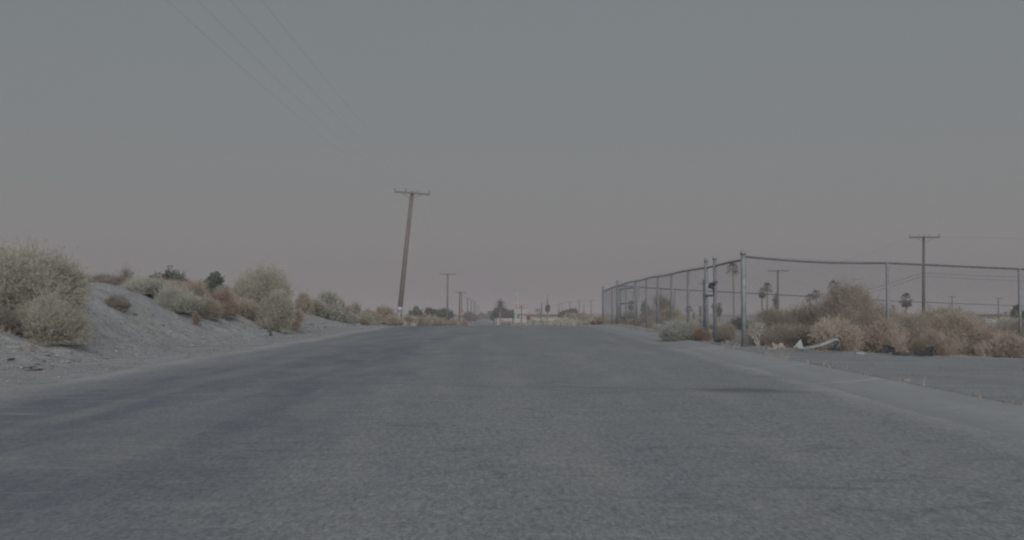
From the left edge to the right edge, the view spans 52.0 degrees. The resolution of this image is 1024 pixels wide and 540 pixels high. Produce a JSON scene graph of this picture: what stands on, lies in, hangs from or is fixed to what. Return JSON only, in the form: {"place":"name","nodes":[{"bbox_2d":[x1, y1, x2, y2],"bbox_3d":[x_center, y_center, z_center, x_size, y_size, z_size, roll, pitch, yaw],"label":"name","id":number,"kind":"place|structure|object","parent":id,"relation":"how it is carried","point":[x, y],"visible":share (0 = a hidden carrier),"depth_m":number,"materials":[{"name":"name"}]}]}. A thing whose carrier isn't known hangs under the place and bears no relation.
{"place":"outdoors","nodes":[
{"label":"outdoors","id":0,"kind":"place"},
{"bbox_2d":[0,319,1023,539],"bbox_3d":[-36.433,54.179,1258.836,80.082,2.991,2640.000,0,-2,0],"label":"road","id":1,"kind":"structure","parent":0,"point":[485,429],"depth_m":6.43,"materials":[{"name":"grey asphalt"}]},
{"bbox_2d":[0,283,1023,405],"bbox_3d":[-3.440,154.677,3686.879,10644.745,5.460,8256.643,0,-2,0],"label":"ground","id":2,"kind":"structure","parent":0,"point":[996,382],"depth_m":18.73,"materials":[{"name":"beige sand"}]},
{"bbox_2d":[0,305,33,332],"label":"shrub","id":3,"kind":"object","parent":2,"relation":"on","point":[10,319],"visible":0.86,"depth_m":17.53,"materials":[{"name":"brown plant"}]},
{"bbox_2d":[0,231,99,315],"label":"shrub","id":4,"kind":"object","parent":2,"relation":"on","point":[29,277],"visible":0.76,"depth_m":18.47,"materials":[{"name":"beige plant"}]},
{"bbox_2d":[10,289,98,345],"bbox_3d":[-7.894,0.811,18.000,1.166,1.035,1.545,-1,-3,29],"label":"shrub","id":5,"kind":"object","parent":2,"relation":"on","point":[55,320],"visible":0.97,"depth_m":17.81,"materials":[{"name":"beige plant"}]},
{"bbox_2d":[83,272,130,285],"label":"shrub","id":6,"kind":"object","parent":2,"relation":"on","point":[105,278],"visible":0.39,"depth_m":28.25,"materials":[{"name":"brown plant"}]},
{"bbox_2d":[104,292,133,310],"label":"shrub","id":7,"kind":"object","parent":2,"relation":"on","point":[115,301],"visible":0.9,"depth_m":23.39,"materials":[{"name":"brown plant"}]},
{"bbox_2d":[112,262,137,283],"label":"shrub","id":8,"kind":"object","parent":2,"relation":"on","point":[126,272],"visible":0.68,"depth_m":28.43,"materials":[{"name":"brown plant"}]},
{"bbox_2d":[122,273,168,294],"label":"shrub","id":9,"kind":"object","parent":2,"relation":"on","point":[141,285],"visible":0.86,"depth_m":27.21,"materials":[{"name":"green plant"}]},
{"bbox_2d":[145,276,187,289],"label":"shrub","id":10,"kind":"object","parent":2,"relation":"on","point":[171,282],"visible":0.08,"depth_m":29.45,"materials":[{"name":"beige plant"}]},
{"bbox_2d":[148,265,189,282],"bbox_3d":[-14.416,0.758,44.028,2.455,2.108,2.482,-1,-3,22],"label":"tree","id":11,"kind":"object","parent":2,"relation":"on","point":[168,274],"visible":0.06,"depth_m":43.93,"materials":[{"name":"green plant"}]},
{"bbox_2d":[153,282,204,312],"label":"shrub","id":12,"kind":"object","parent":2,"relation":"on","point":[175,300],"visible":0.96,"depth_m":27.00,"materials":[{"name":"green plant"}]},
{"bbox_2d":[179,278,207,299],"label":"shrub","id":13,"kind":"object","parent":2,"relation":"on","point":[196,285],"visible":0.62,"depth_m":30.71,"materials":[{"name":"beige plant"}]},
{"bbox_2d":[192,310,201,325],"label":"shrub","id":14,"kind":"object","parent":2,"relation":"on","point":[197,318],"visible":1,"depth_m":26.53,"materials":[{"name":"brown plant"}]},
{"bbox_2d":[195,294,225,318],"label":"shrub","id":15,"kind":"object","parent":2,"relation":"on","point":[212,308],"visible":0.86,"depth_m":28.26,"materials":[{"name":"beige plant"}]},
{"bbox_2d":[200,271,225,293],"bbox_3d":[-14.341,1.072,49.978,1.520,2.181,1.952,0,-2,1],"label":"tree","id":16,"kind":"object","parent":2,"relation":"on","point":[214,279],"visible":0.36,"depth_m":49.74,"materials":[{"name":"green plant"}]},
{"bbox_2d":[203,286,240,317],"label":"shrub","id":17,"kind":"object","parent":2,"relation":"on","point":[226,300],"visible":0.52,"depth_m":29.84,"materials":[{"name":"brown plant"}]},
{"bbox_2d":[215,282,233,291],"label":"shrub","id":18,"kind":"object","parent":2,"relation":"on","point":[222,287],"visible":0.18,"depth_m":34.44,"materials":[{"name":"brown plant"}]},
{"bbox_2d":[232,294,259,319],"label":"shrub","id":19,"kind":"object","parent":2,"relation":"on","point":[248,306],"visible":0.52,"depth_m":32.03,"materials":[{"name":"beige plant"}]},
{"bbox_2d":[227,257,301,317],"bbox_3d":[-8.082,0.664,33.987,2.627,2.248,2.412,0,-2,-9],"label":"shrub","id":20,"kind":"object","parent":2,"relation":"on","point":[257,286],"visible":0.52,"depth_m":33.51,"materials":[{"name":"beige plant"}]},
{"bbox_2d":[252,287,298,332],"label":"shrub","id":21,"kind":"object","parent":2,"relation":"on","point":[277,311],"visible":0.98,"depth_m":32.03,"materials":[{"name":"green plant"}]},
{"bbox_2d":[281,307,306,331],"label":"shrub","id":22,"kind":"object","parent":2,"relation":"on","point":[299,315],"visible":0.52,"depth_m":34.50,"materials":[{"name":"beige plant"}]},
{"bbox_2d":[294,289,311,314],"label":"shrub","id":23,"kind":"object","parent":2,"relation":"on","point":[305,303],"visible":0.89,"depth_m":43.85,"materials":[{"name":"beige plant"}]},
{"bbox_2d":[308,296,329,315],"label":"shrub","id":24,"kind":"object","parent":2,"relation":"on","point":[320,308],"visible":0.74,"depth_m":45.77,"materials":[{"name":"green plant"}]},
{"bbox_2d":[317,288,345,318],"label":"shrub","id":25,"kind":"object","parent":2,"relation":"on","point":[330,298],"visible":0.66,"depth_m":46.91,"materials":[{"name":"green plant"}]},
{"bbox_2d":[335,296,347,321],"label":"shrub","id":26,"kind":"object","parent":2,"relation":"on","point":[344,316],"visible":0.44,"depth_m":48.45,"materials":[{"name":"green plant"}]},
{"bbox_2d":[340,304,353,319],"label":"shrub","id":27,"kind":"object","parent":2,"relation":"on","point":[348,309],"visible":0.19,"depth_m":50.98,"materials":[{"name":"beige plant"}]},
{"bbox_2d":[341,311,359,324],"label":"shrub","id":28,"kind":"object","parent":2,"relation":"on","point":[352,319],"visible":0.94,"depth_m":48.87,"materials":[{"name":"green plant"}]},
{"bbox_2d":[346,298,363,322],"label":"shrub","id":29,"kind":"object","parent":2,"relation":"on","point":[357,308],"visible":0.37,"depth_m":52.84,"materials":[{"name":"green plant"}]},
{"bbox_2d":[357,317,368,325],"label":"shrub","id":30,"kind":"object","parent":2,"relation":"on","point":[363,322],"visible":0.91,"depth_m":52.35,"materials":[{"name":"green plant"}]},
{"bbox_2d":[362,313,376,325],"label":"shrub","id":31,"kind":"object","parent":2,"relation":"on","point":[370,318],"visible":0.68,"depth_m":53.83,"materials":[{"name":"green plant"}]},
{"bbox_2d":[361,308,383,325],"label":"shrub","id":32,"kind":"object","parent":2,"relation":"on","point":[371,312],"visible":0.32,"depth_m":56.82,"materials":[{"name":"beige plant"}]},
{"bbox_2d":[375,303,398,324],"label":"shrub","id":33,"kind":"object","parent":2,"relation":"on","point":[382,311],"visible":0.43,"depth_m":61.65,"materials":[{"name":"beige plant"}]},
{"bbox_2d":[383,315,404,325],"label":"shrub","id":34,"kind":"object","parent":2,"relation":"on","point":[392,320],"visible":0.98,"depth_m":57.73,"materials":[{"name":"beige plant"}]},
{"bbox_2d":[401,314,418,323],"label":"shrub","id":35,"kind":"object","parent":2,"relation":"on","point":[408,317],"visible":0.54,"depth_m":73.78,"materials":[{"name":"beige plant"}]},
{"bbox_2d":[394,189,429,319],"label":"utility pole","id":36,"kind":"object","parent":2,"relation":"on","point":[402,281],"visible":0.93,"depth_m":72.22,"materials":[{"name":"brown wood"}]},
{"bbox_2d":[408,305,423,317],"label":"tree","id":37,"kind":"object","parent":2,"relation":"on","point":[416,311],"visible":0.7,"depth_m":188.80,"materials":[{"name":"green plant"}]},
{"bbox_2d":[411,316,433,325],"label":"shrub","id":38,"kind":"object","parent":2,"relation":"on","point":[424,321],"visible":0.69,"depth_m":85.68,"materials":[{"name":"plant"}]},
{"bbox_2d":[422,307,441,316],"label":"tree","id":39,"kind":"object","parent":2,"relation":"on","point":[428,310],"visible":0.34,"depth_m":195.34,"materials":[{"name":"green plant"}]},
{"bbox_2d":[426,314,443,325],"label":"shrub","id":40,"kind":"object","parent":2,"relation":"on","point":[437,321],"visible":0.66,"depth_m":94.68,"materials":[{"name":"beige plant"}]},
{"bbox_2d":[434,306,454,319],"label":"tree","id":41,"kind":"object","parent":2,"relation":"on","point":[441,313],"visible":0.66,"depth_m":188.96,"materials":[{"name":"green plant"}]},
{"bbox_2d":[439,317,450,325],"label":"shrub","id":42,"kind":"object","parent":2,"relation":"on","point":[446,322],"visible":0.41,"depth_m":104.83,"materials":[{"name":"plant"}]},
{"bbox_2d":[440,273,454,318],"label":"utility pole","id":43,"kind":"object","parent":2,"relation":"on","point":[447,274],"visible":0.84,"depth_m":167.86,"materials":[{"name":"brown wood"}]},
{"bbox_2d":[448,318,458,325],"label":"shrub","id":44,"kind":"object","parent":2,"relation":"on","point":[453,322],"visible":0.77,"depth_m":119.65,"materials":[{"name":"beige plant"}]},
{"bbox_2d":[462,311,478,321],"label":"tree","id":45,"kind":"object","parent":2,"relation":"on","point":[474,317],"visible":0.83,"depth_m":398.60,"materials":[{"name":"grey plant"}]},
{"bbox_2d":[492,299,507,324],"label":"palm tree","id":46,"kind":"object","parent":2,"relation":"on","point":[499,306],"visible":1,"depth_m":299.54,"materials":[{"name":"plant"}]},
{"bbox_2d":[489,307,519,320],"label":"tree","id":47,"kind":"object","parent":2,"relation":"on","point":[506,313],"visible":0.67,"depth_m":328.16,"materials":[{"name":"green plant"}]},
{"bbox_2d":[0,281,1023,405],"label":"stubble","id":48,"kind":"object","parent":2,"relation":"on","point":[640,327],"visible":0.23,"depth_m":20.97,"materials":[{"name":"beige plant"}]},
{"bbox_2d":[0,291,1023,383],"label":"rubble","id":49,"kind":"object","parent":2,"relation":"on","point":[67,361],"visible":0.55,"depth_m":21.61,"materials":[{"name":"grey stone"}]},
{"bbox_2d":[515,293,527,322],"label":"lots sign","id":50,"kind":"object","parent":2,"relation":"on","point":[518,310],"visible":0.94,"depth_m":249.74,"materials":[{"name":"white paint"}]},
{"bbox_2d":[498,318,560,324],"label":"block wall","id":51,"kind":"structure","parent":2,"relation":"on","point":[511,319],"depth_m":325.51,"materials":[{"name":"white paint"}]},
{"bbox_2d":[517,314,558,317],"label":"house","id":52,"kind":"structure","parent":2,"relation":"on","point":[544,316],"depth_m":344.68,"materials":[{"name":"beige paint"}]},
{"bbox_2d":[558,307,578,317],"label":"tree","id":53,"kind":"object","parent":2,"relation":"on","point":[572,310],"visible":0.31,"depth_m":328.57,"materials":[{"name":"green plant"}]},
{"bbox_2d":[561,312,576,319],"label":"shrub","id":54,"kind":"object","parent":2,"relation":"on","point":[571,315],"visible":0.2,"depth_m":189.43,"materials":[{"name":"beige plant"}]},
{"bbox_2d":[576,313,591,321],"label":"shrub","id":55,"kind":"object","parent":2,"relation":"on","point":[583,316],"visible":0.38,"depth_m":99.57,"materials":[{"name":"beige plant"}]},
{"bbox_2d":[589,313,606,324],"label":"shrub","id":56,"kind":"object","parent":2,"relation":"on","point":[599,317],"visible":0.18,"depth_m":65.74,"materials":[{"name":"beige plant"}]},
{"bbox_2d":[620,309,634,324],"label":"shrub","id":57,"kind":"object","parent":2,"relation":"on","point":[628,316],"visible":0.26,"depth_m":51.89,"materials":[{"name":"green plant"}]},
{"bbox_2d":[638,314,670,324],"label":"shrub","id":58,"kind":"object","parent":2,"relation":"on","point":[642,320],"visible":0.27,"depth_m":45.72,"materials":[{"name":"plant"}]},
{"bbox_2d":[648,292,677,314],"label":"tree","id":59,"kind":"object","parent":2,"relation":"on","point":[665,305],"visible":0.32,"depth_m":65.85,"materials":[{"name":"green plant"}]},
{"bbox_2d":[659,306,683,320],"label":"shrub","id":60,"kind":"object","parent":2,"relation":"on","point":[669,312],"visible":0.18,"depth_m":47.80,"materials":[{"name":"beige plant"}]},
{"bbox_2d":[602,250,746,346],"bbox_3d":[4.850,1.265,38.983,0.123,2.381,34.126,0,-2,0],"label":"chain link fence","id":61,"kind":"object","parent":2,"relation":"on","point":[705,294],"visible":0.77,"depth_m":28.86,"materials":[{"name":"metal"}]},
{"bbox_2d":[620,285,638,318],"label":"fence gate","id":62,"kind":"structure","parent":61,"relation":"attached to","point":[631,302],"depth_m":45.57,"materials":[{"name":"grey metal"}]},
{"bbox_2d":[356,313,998,327],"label":"weeds","id":63,"kind":"object","parent":2,"relation":"on","point":[565,323],"visible":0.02,"depth_m":71.33,"materials":[{"name":"plant"}]},
{"bbox_2d":[656,317,705,340],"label":"shrub","id":64,"kind":"object","parent":2,"relation":"on","point":[672,330],"visible":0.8,"depth_m":25.65,"materials":[{"name":"green plant"}]},
{"bbox_2d":[675,314,697,325],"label":"shrub","id":65,"kind":"object","parent":2,"relation":"on","point":[684,318],"visible":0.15,"depth_m":39.73,"materials":[{"name":"beige plant"}]},
{"bbox_2d":[691,327,711,340],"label":"shrub","id":66,"kind":"object","parent":2,"relation":"on","point":[698,334],"visible":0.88,"depth_m":25.09,"materials":[{"name":"brown plant"}]},
{"bbox_2d":[396,311,1007,318],"bbox_3d":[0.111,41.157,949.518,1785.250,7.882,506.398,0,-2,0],"label":"woods","id":67,"kind":"object","parent":2,"relation":"on","point":[594,314],"visible":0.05,"depth_m":807.33,"materials":[{"name":"grey plant"}]},
{"bbox_2d":[695,315,720,328],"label":"shrub","id":68,"kind":"object","parent":2,"relation":"on","point":[710,323],"visible":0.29,"depth_m":44.68,"materials":[{"name":"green plant"}]},
{"bbox_2d":[711,321,738,339],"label":"shrub","id":69,"kind":"object","parent":2,"relation":"on","point":[730,331],"visible":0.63,"depth_m":27.24,"materials":[{"name":"beige plant"}]},
{"bbox_2d":[726,263,737,319],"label":"palm tree","id":70,"kind":"object","parent":2,"relation":"on","point":[733,269],"visible":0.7,"depth_m":149.93,"materials":[{"name":"green plant"}]},
{"bbox_2d":[725,315,756,329],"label":"shrub","id":71,"kind":"object","parent":2,"relation":"on","point":[736,322],"visible":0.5,"depth_m":59.54,"materials":[{"name":"green plant"}]},
{"bbox_2d":[740,318,766,345],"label":"bare shrub","id":72,"kind":"object","parent":2,"relation":"on","point":[754,329],"visible":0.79,"depth_m":22.55,"materials":[{"name":"beige plant"}]},
{"bbox_2d":[758,288,765,311],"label":"palm tree","id":73,"kind":"object","parent":2,"relation":"on","point":[761,296],"visible":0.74,"depth_m":169.87,"materials":[{"name":"green plant"}]},
{"bbox_2d":[762,282,773,307],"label":"palm tree","id":74,"kind":"object","parent":2,"relation":"on","point":[767,289],"visible":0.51,"depth_m":164.84,"materials":[{"name":"green plant"}]},
{"bbox_2d":[746,321,796,346],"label":"shrub","id":75,"kind":"object","parent":2,"relation":"on","point":[773,334],"visible":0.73,"depth_m":22.69,"materials":[{"name":"beige plant"}]},
{"bbox_2d":[746,301,801,343],"bbox_3d":[6.098,1.260,24.083,1.256,1.108,1.665,2,-3,-39],"label":"shrub","id":76,"kind":"object","parent":2,"relation":"on","point":[769,313],"visible":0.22,"depth_m":23.98,"materials":[{"name":"beige plant"}]},
{"bbox_2d":[768,269,788,311],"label":"utility pole","id":77,"kind":"object","parent":2,"relation":"on","point":[777,284],"visible":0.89,"depth_m":125.89,"materials":[{"name":"grey wood"}]},
{"bbox_2d":[582,325,1023,440],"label":"gutter","id":78,"kind":"object","parent":2,"relation":"on","point":[1006,419],"visible":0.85,"depth_m":10.99,"materials":[{"name":"concrete"}]},
{"bbox_2d":[785,322,820,348],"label":"shrub","id":79,"kind":"object","parent":2,"relation":"on","point":[801,331],"visible":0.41,"depth_m":22.19,"materials":[{"name":"beige plant"}]},
{"bbox_2d":[786,299,825,326],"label":"shrub","id":80,"kind":"object","parent":2,"relation":"on","point":[803,311],"visible":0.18,"depth_m":23.96,"materials":[{"name":"beige plant"}]},
{"bbox_2d":[619,286,1016,322],"bbox_3d":[33.380,3.665,81.438,3.675,3.286,83.879,-2,-3,45],"label":"chain link fence","id":81,"kind":"object","parent":2,"relation":"on","point":[749,293],"visible":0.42,"depth_m":59.64,"materials":[{"name":"metal"}]},
{"bbox_2d":[805,312,868,351],"bbox_3d":[6.564,1.267,21.404,1.614,0.901,1.244,1,-2,-15],"label":"shrub","id":82,"kind":"object","parent":2,"relation":"on","point":[848,336],"visible":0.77,"depth_m":21.04,"materials":[{"name":"beige plant"}]},
{"bbox_2d":[810,272,884,330],"bbox_3d":[7.303,0.909,22.734,1.454,1.908,1.647,0,-2,-3],"label":"shrub","id":83,"kind":"object","parent":2,"relation":"on","point":[854,294],"visible":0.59,"depth_m":22.55,"materials":[{"name":"beige plant"}]},
{"bbox_2d":[745,256,1023,344],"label":"chain link fence","id":84,"kind":"object","parent":2,"relation":"on","point":[1020,312],"visible":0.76,"depth_m":22.22,"materials":[{"name":"metal"}]},
{"bbox_2d":[857,312,914,352],"bbox_3d":[7.560,1.290,21.268,1.140,0.932,1.552,1,-3,-28],"label":"shrub","id":85,"kind":"object","parent":2,"relation":"on","point":[880,334],"visible":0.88,"depth_m":21.06,"materials":[{"name":"beige plant"}]},
{"bbox_2d":[880,345,895,351],"bbox_3d":[7.255,1.519,20.304,0.275,0.144,0.210,0,-2,0],"label":"tyre strip","id":86,"kind":"object","parent":2,"relation":"on","point":[891,348],"visible":1,"depth_m":20.25,"materials":[{"name":"black rubber"}]},
{"bbox_2d":[873,291,912,328],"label":"shrub","id":87,"kind":"object","parent":2,"relation":"on","point":[890,313],"visible":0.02,"depth_m":22.73,"materials":[{"name":"beige plant"}]},
{"bbox_2d":[898,293,912,316],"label":"palm tree","id":88,"kind":"object","parent":2,"relation":"on","point":[907,303],"visible":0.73,"depth_m":139.68,"materials":[{"name":"green plant"}]},
{"bbox_2d":[884,306,928,321],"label":"shrub","id":89,"kind":"object","parent":2,"relation":"on","point":[896,312],"depth_m":27.86,"materials":[{"name":"beige plant"}]},
{"bbox_2d":[892,352,933,355],"bbox_3d":[7.463,1.566,19.583,0.758,0.087,0.150,0,-2,0],"label":"tyre strip","id":90,"kind":"object","parent":2,"relation":"on","point":[915,354],"visible":0.99,"depth_m":19.54,"materials":[{"name":"black rubber"}]},
{"bbox_2d":[896,310,935,329],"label":"shrub","id":91,"kind":"object","parent":2,"relation":"on","point":[915,318],"visible":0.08,"depth_m":23.42,"materials":[{"name":"beige plant"}]},
{"bbox_2d":[909,234,939,313],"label":"utility pole","id":92,"kind":"object","parent":2,"relation":"on","point":[923,261],"visible":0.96,"depth_m":83.97,"materials":[{"name":"grey wood"}]},
{"bbox_2d":[913,345,936,352],"bbox_3d":[7.866,1.532,19.988,0.477,0.211,0.174,1,-3,-21],"label":"tyre strip","id":93,"kind":"object","parent":2,"relation":"on","point":[930,348],"visible":0.79,"depth_m":19.99,"materials":[{"name":"black rubber"}]},
{"bbox_2d":[897,320,963,353],"bbox_3d":[8.310,1.392,21.642,1.689,0.768,2.192,1,-2,-18],"label":"shrub","id":94,"kind":"object","parent":2,"relation":"on","point":[914,331],"visible":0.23,"depth_m":21.29,"materials":[{"name":"beige plant"}]},
{"bbox_2d":[912,329,962,355],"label":"shrub","id":95,"kind":"object","parent":2,"relation":"on","point":[942,346],"visible":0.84,"depth_m":20.71,"materials":[{"name":"beige plant"}]},
{"bbox_2d":[914,300,983,322],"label":"shrub","id":96,"kind":"object","parent":2,"relation":"on","point":[942,308],"visible":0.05,"depth_m":29.78,"materials":[{"name":"beige plant"}]},
{"bbox_2d":[919,306,989,354],"bbox_3d":[9.198,1.258,21.660,1.745,1.155,1.316,0,-2,0],"label":"shrub","id":97,"kind":"object","parent":2,"relation":"on","point":[952,321],"visible":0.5,"depth_m":21.39,"materials":[{"name":"beige plant"}]},
{"bbox_2d":[967,313,1002,350],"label":"shrub","id":98,"kind":"object","parent":2,"relation":"on","point":[988,327],"visible":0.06,"depth_m":22.08,"materials":[{"name":"beige plant"}]},
{"bbox_2d":[972,325,1001,353],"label":"shrub","id":99,"kind":"object","parent":2,"relation":"on","point":[985,334],"visible":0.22,"depth_m":21.42,"materials":[{"name":"beige plant"}]},
{"bbox_2d":[973,312,1010,320],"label":"flat roof building","id":100,"kind":"structure","parent":2,"relation":"on","point":[1000,315],"depth_m":249.75,"materials":[{"name":"beige paint"}]},
{"bbox_2d":[969,329,1023,357],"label":"shrub","id":101,"kind":"object","parent":2,"relation":"on","point":[1007,345],"visible":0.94,"depth_m":20.69,"materials":[{"name":"beige plant"}]},
{"bbox_2d":[994,314,1023,329],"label":"shrub","id":102,"kind":"object","parent":2,"relation":"on","point":[1001,321],"visible":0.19,"depth_m":57.77,"materials":[{"name":"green plant"}]},
{"bbox_2d":[997,316,1023,337],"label":"shrub","id":103,"kind":"object","parent":2,"relation":"on","point":[1012,327],"visible":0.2,"depth_m":23.45,"materials":[{"name":"beige plant"}]},
{"bbox_2d":[1008,304,1023,320],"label":"tree","id":104,"kind":"object","parent":2,"relation":"on","point":[1013,312],"visible":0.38,"depth_m":69.83,"materials":[{"name":"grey plant"}]},
{"bbox_2d":[0,0,1023,313],"label":"sky","id":105,"kind":"structure","parent":0,"point":[564,150],"materials":[{"name":"grey"}]},
{"bbox_2d":[793,337,839,349],"bbox_3d":[5.913,1.427,20.297,0.946,0.254,0.341,0,-2,-11],"label":"plastic strip","id":106,"kind":"object","parent":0,"point":[799,345],"visible":0.95,"depth_m":20.26,"materials":[{"name":"white plastic"}]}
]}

